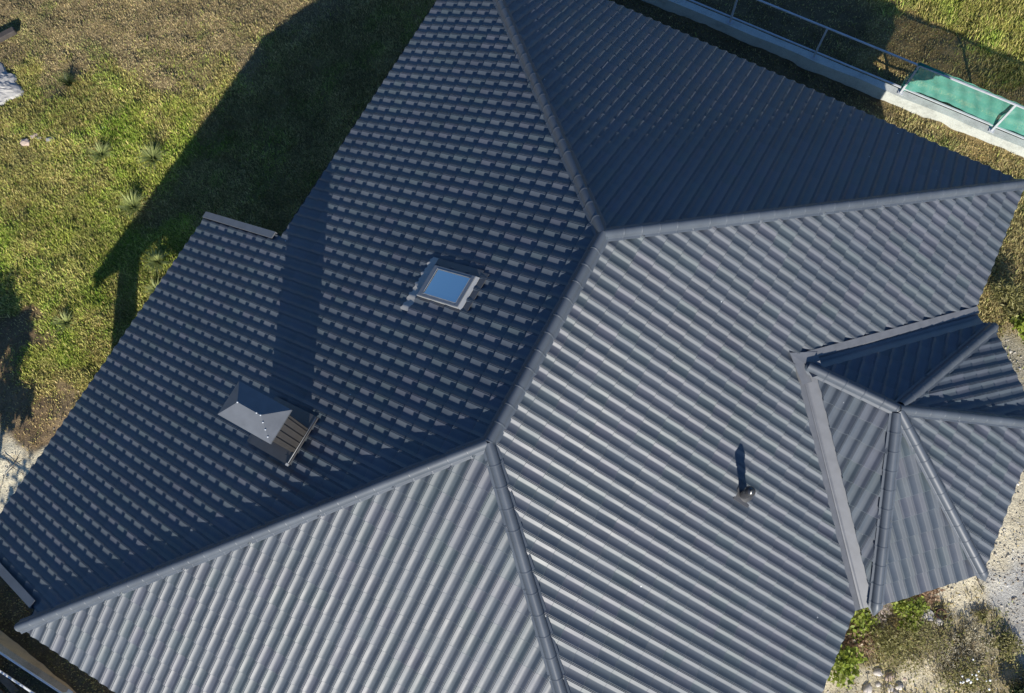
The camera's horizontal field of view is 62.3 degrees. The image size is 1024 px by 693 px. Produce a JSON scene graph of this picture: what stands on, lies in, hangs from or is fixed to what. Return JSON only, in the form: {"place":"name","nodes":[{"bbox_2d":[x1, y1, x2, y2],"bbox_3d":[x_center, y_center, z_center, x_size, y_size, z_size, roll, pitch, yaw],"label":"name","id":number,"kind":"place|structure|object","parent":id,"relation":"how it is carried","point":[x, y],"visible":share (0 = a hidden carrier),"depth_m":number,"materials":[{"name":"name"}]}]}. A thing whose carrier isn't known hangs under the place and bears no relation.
{"place":"outdoors","nodes":[
{"label":"outdoors","id":0,"kind":"place"},
{"bbox_2d":[0,391,78,496],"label":"gravel","id":1,"kind":"structure","parent":0,"point":[16,461],"depth_m":18.81,"materials":[{"name":"beige gravel"}]},
{"bbox_2d":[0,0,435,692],"bbox_3d":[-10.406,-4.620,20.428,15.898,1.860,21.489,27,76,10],"label":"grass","id":2,"kind":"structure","parent":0,"point":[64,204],"depth_m":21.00,"materials":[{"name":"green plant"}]},
{"bbox_2d":[0,0,1023,692],"bbox_3d":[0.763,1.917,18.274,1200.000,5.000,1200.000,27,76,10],"label":"ground","id":3,"kind":"structure","parent":0,"point":[26,434],"depth_m":19.92,"materials":[{"name":"green plant"}]},
{"bbox_2d":[0,27,16,42],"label":"charred beam","id":4,"kind":"structure","parent":3,"relation":"on","point":[8,33],"depth_m":22.22,"materials":[{"name":"grey wood"}]},
{"bbox_2d":[0,673,18,692],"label":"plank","id":5,"kind":"object","parent":3,"relation":"on","point":[8,684],"visible":0.78,"depth_m":17.08,"materials":[{"name":"grey wood"}]},
{"bbox_2d":[0,62,23,104],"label":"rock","id":6,"kind":"object","parent":3,"relation":"on","point":[8,83],"visible":1,"depth_m":21.82,"materials":[{"name":"grey stone"}]},
{"bbox_2d":[1,455,26,486],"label":"fallen branch","id":7,"kind":"object","parent":3,"relation":"on","point":[11,468],"visible":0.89,"depth_m":18.70,"materials":[{"name":"wood"}]},
{"bbox_2d":[20,138,29,145],"bbox_3d":[-12.254,-5.138,21.343,0.250,0.137,0.196,5,73,4],"label":"rubble chunk","id":8,"kind":"object","parent":3,"relation":"on","point":[25,142],"visible":1,"depth_m":21.30,"materials":[{"name":"stone"}]},
{"bbox_2d":[0,630,75,692],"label":"boundary wall","id":9,"kind":"structure","parent":3,"relation":"on","point":[14,651],"depth_m":16.94,"materials":[{"name":"concrete"}]},
{"bbox_2d":[0,651,72,692],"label":"railing","id":10,"kind":"object","parent":9,"relation":"on","point":[31,673],"visible":1,"depth_m":16.62,"materials":[{"name":"grey metal"}]},
{"bbox_2d":[50,309,75,332],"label":"grass tuft","id":11,"kind":"object","parent":3,"relation":"on","point":[65,323],"visible":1,"depth_m":19.63,"materials":[{"name":"green plant"}]},
{"bbox_2d":[55,69,76,90],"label":"grass tuft","id":12,"kind":"object","parent":3,"relation":"on","point":[67,80],"visible":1,"depth_m":21.69,"materials":[{"name":"green plant"}]},
{"bbox_2d":[83,140,112,164],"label":"grass tuft","id":13,"kind":"object","parent":3,"relation":"on","point":[101,155],"visible":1,"depth_m":20.93,"materials":[{"name":"green plant"}]},
{"bbox_2d":[114,189,147,219],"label":"grass tuft","id":14,"kind":"object","parent":3,"relation":"on","point":[129,206],"visible":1,"depth_m":20.39,"materials":[{"name":"green plant"}]},
{"bbox_2d":[133,141,166,172],"bbox_3d":[-8.861,-4.620,20.714,0.882,0.477,0.911,27,76,10],"label":"grass tuft","id":15,"kind":"object","parent":3,"relation":"on","point":[152,158],"visible":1,"depth_m":20.78,"materials":[{"name":"green plant"}]},
{"bbox_2d":[142,277,158,297],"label":"grass tuft","id":16,"kind":"object","parent":3,"relation":"on","point":[152,290],"visible":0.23,"depth_m":19.70,"materials":[{"name":"green plant"}]},
{"bbox_2d":[139,248,171,271],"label":"grass tuft","id":17,"kind":"object","parent":3,"relation":"on","point":[156,259],"visible":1,"depth_m":19.91,"materials":[{"name":"green plant"}]},
{"bbox_2d":[0,0,1023,692],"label":"house","id":18,"kind":"structure","parent":3,"relation":"on","point":[562,346],"depth_m":12.94,"materials":[{"name":"metal"}]},
{"bbox_2d":[642,0,1023,156],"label":"boundary wall","id":19,"kind":"structure","parent":3,"relation":"on","point":[868,85],"depth_m":19.07,"materials":[{"name":"concrete"}]},
{"bbox_2d":[689,0,1023,138],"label":"railing","id":20,"kind":"object","parent":19,"relation":"on","point":[900,92],"visible":1,"depth_m":18.38,"materials":[{"name":"metal"}]},
{"bbox_2d":[900,62,1023,135],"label":"shade net","id":21,"kind":"object","parent":20,"relation":"attached to","point":[980,105],"visible":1,"depth_m":18.09,"materials":[{"name":"teal fabric"}]},
{"bbox_2d":[827,645,867,689],"bbox_3d":[5.938,5.768,15.501,0.950,0.439,0.804,27,76,10],"label":"leafy plant","id":22,"kind":"object","parent":3,"relation":"on","point":[844,664],"visible":0.75,"depth_m":15.39,"materials":[{"name":"green plant"}]},
{"bbox_2d":[841,620,878,667],"bbox_3d":[6.289,5.488,15.661,0.888,0.263,0.785,-26,74,-6],"label":"dead plant","id":23,"kind":"object","parent":3,"relation":"on","point":[849,639],"visible":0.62,"depth_m":15.64,"materials":[{"name":"brown plant"}]},
{"bbox_2d":[847,607,881,642],"bbox_3d":[6.409,5.092,15.751,0.856,0.313,0.739,-24,74,-5],"label":"leafy plant","id":24,"kind":"object","parent":3,"relation":"on","point":[862,618],"visible":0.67,"depth_m":15.68,"materials":[{"name":"green plant"}]},
{"bbox_2d":[863,683,871,692],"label":"stone","id":25,"kind":"object","parent":3,"relation":"on","point":[867,687],"visible":1,"depth_m":15.47,"materials":[{"name":"grey stone"}]},
{"bbox_2d":[864,604,892,627],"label":"dead plant","id":26,"kind":"object","parent":3,"relation":"on","point":[882,612],"visible":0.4,"depth_m":15.66,"materials":[{"name":"brown plant"}]},
{"bbox_2d":[873,668,883,675],"bbox_3d":[6.737,5.990,15.570,0.201,0.090,0.152,27,76,10],"label":"stone","id":27,"kind":"object","parent":3,"relation":"on","point":[877,671],"visible":1,"depth_m":15.54,"materials":[{"name":"grey stone"}]},
{"bbox_2d":[863,623,914,677],"bbox_3d":[6.875,5.484,15.529,0.933,0.442,0.893,27,76,10],"label":"wispy shrub","id":28,"kind":"object","parent":3,"relation":"on","point":[885,646],"visible":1,"depth_m":15.45,"materials":[{"name":"green plant"}]},
{"bbox_2d":[884,672,894,680],"bbox_3d":[6.915,6.054,15.536,0.181,0.126,0.215,27,76,10],"label":"stone","id":29,"kind":"object","parent":3,"relation":"on","point":[889,676],"visible":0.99,"depth_m":15.49,"materials":[{"name":"grey stone"}]},
{"bbox_2d":[886,683,893,692],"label":"stone","id":30,"kind":"object","parent":3,"relation":"on","point":[891,688],"visible":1,"depth_m":15.45,"materials":[{"name":"grey stone"}]},
{"bbox_2d":[895,682,903,689],"bbox_3d":[7.071,6.208,15.480,0.156,0.121,0.141,27,76,10],"label":"stone","id":31,"kind":"object","parent":3,"relation":"on","point":[900,687],"visible":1,"depth_m":15.44,"materials":[{"name":"grey stone"}]},
{"bbox_2d":[890,596,930,637],"bbox_3d":[7.291,4.905,15.717,0.738,0.380,0.764,27,76,10],"label":"leafy plant","id":32,"kind":"object","parent":3,"relation":"on","point":[902,606],"visible":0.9,"depth_m":15.65,"materials":[{"name":"green plant"}]},
{"bbox_2d":[871,607,959,683],"bbox_3d":[7.400,5.386,15.531,1.365,0.439,1.212,-33,75,-7],"label":"wispy shrub","id":33,"kind":"object","parent":3,"relation":"on","point":[918,640],"visible":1,"depth_m":15.47,"materials":[{"name":"green plant"}]},
{"bbox_2d":[921,609,933,620],"bbox_3d":[7.724,5.017,15.808,0.291,0.136,0.235,-18,73,-3],"label":"stone","id":34,"kind":"object","parent":3,"relation":"on","point":[928,616],"visible":0.66,"depth_m":15.75,"materials":[{"name":"grey stone"}]},
{"bbox_2d":[914,587,944,608],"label":"dead plant","id":35,"kind":"object","parent":3,"relation":"on","point":[929,597],"visible":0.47,"depth_m":15.74,"materials":[{"name":"brown plant"}]},
{"bbox_2d":[934,617,943,625],"bbox_3d":[7.939,5.116,15.764,0.192,0.125,0.172,27,76,10],"label":"stone","id":36,"kind":"object","parent":3,"relation":"on","point":[938,620],"visible":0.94,"depth_m":15.72,"materials":[{"name":"grey stone"}]},
{"bbox_2d":[935,609,946,619],"bbox_3d":[7.987,4.992,15.808,0.200,0.125,0.200,27,76,10],"label":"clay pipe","id":37,"kind":"object","parent":3,"relation":"on","point":[943,610],"visible":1,"depth_m":15.76,"materials":[{"name":"brown ceramic"}]},
{"bbox_2d":[912,635,971,692],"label":"dry weed","id":38,"kind":"object","parent":3,"relation":"on","point":[947,659],"visible":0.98,"depth_m":15.45,"materials":[{"name":"plant"}]},
{"bbox_2d":[937,656,993,692],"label":"flowering weed","id":39,"kind":"object","parent":3,"relation":"on","point":[972,675],"visible":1,"depth_m":15.30,"materials":[{"name":"green plant"}]},
{"bbox_2d":[946,622,999,673],"bbox_3d":[8.481,5.483,15.534,0.892,0.245,0.841,-38,75,-9],"label":"dry weed","id":40,"kind":"object","parent":3,"relation":"on","point":[975,643],"visible":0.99,"depth_m":15.52,"materials":[{"name":"plant"}]},
{"bbox_2d":[975,610,989,624],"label":"green weed","id":41,"kind":"object","parent":3,"relation":"on","point":[981,615],"visible":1,"depth_m":15.71,"materials":[{"name":"green plant"}]},
{"bbox_2d":[988,276,1023,319],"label":"tall weed","id":42,"kind":"object","parent":3,"relation":"on","point":[1014,293],"visible":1,"depth_m":17.17,"materials":[{"name":"green plant"}]},
{"bbox_2d":[990,628,1023,661],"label":"green weed","id":43,"kind":"object","parent":3,"relation":"on","point":[1009,649],"visible":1,"depth_m":15.51,"materials":[{"name":"green plant"}]},
{"bbox_2d":[1009,313,1023,343],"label":"leafy bush","id":44,"kind":"object","parent":3,"relation":"on","point":[1018,324],"visible":1,"depth_m":17.11,"materials":[{"name":"green plant"}]},
{"bbox_2d":[1009,684,1023,692],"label":"dark bush","id":45,"kind":"object","parent":3,"relation":"on","point":[1016,689],"visible":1,"depth_m":15.22,"materials":[{"name":"green plant"}]},
{"bbox_2d":[610,0,1023,288],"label":"grass","id":46,"kind":"structure","parent":0,"point":[982,33],"depth_m":19.38,"materials":[{"name":"green plant"}]},
{"bbox_2d":[822,319,1023,692],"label":"gravel","id":47,"kind":"structure","parent":0,"point":[1019,558],"depth_m":15.87,"materials":[{"name":"beige gravel"}]},
{"bbox_2d":[832,192,1023,692],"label":"grass","id":48,"kind":"structure","parent":0,"point":[993,310],"depth_m":15.78,"materials":[{"name":"green plant"}]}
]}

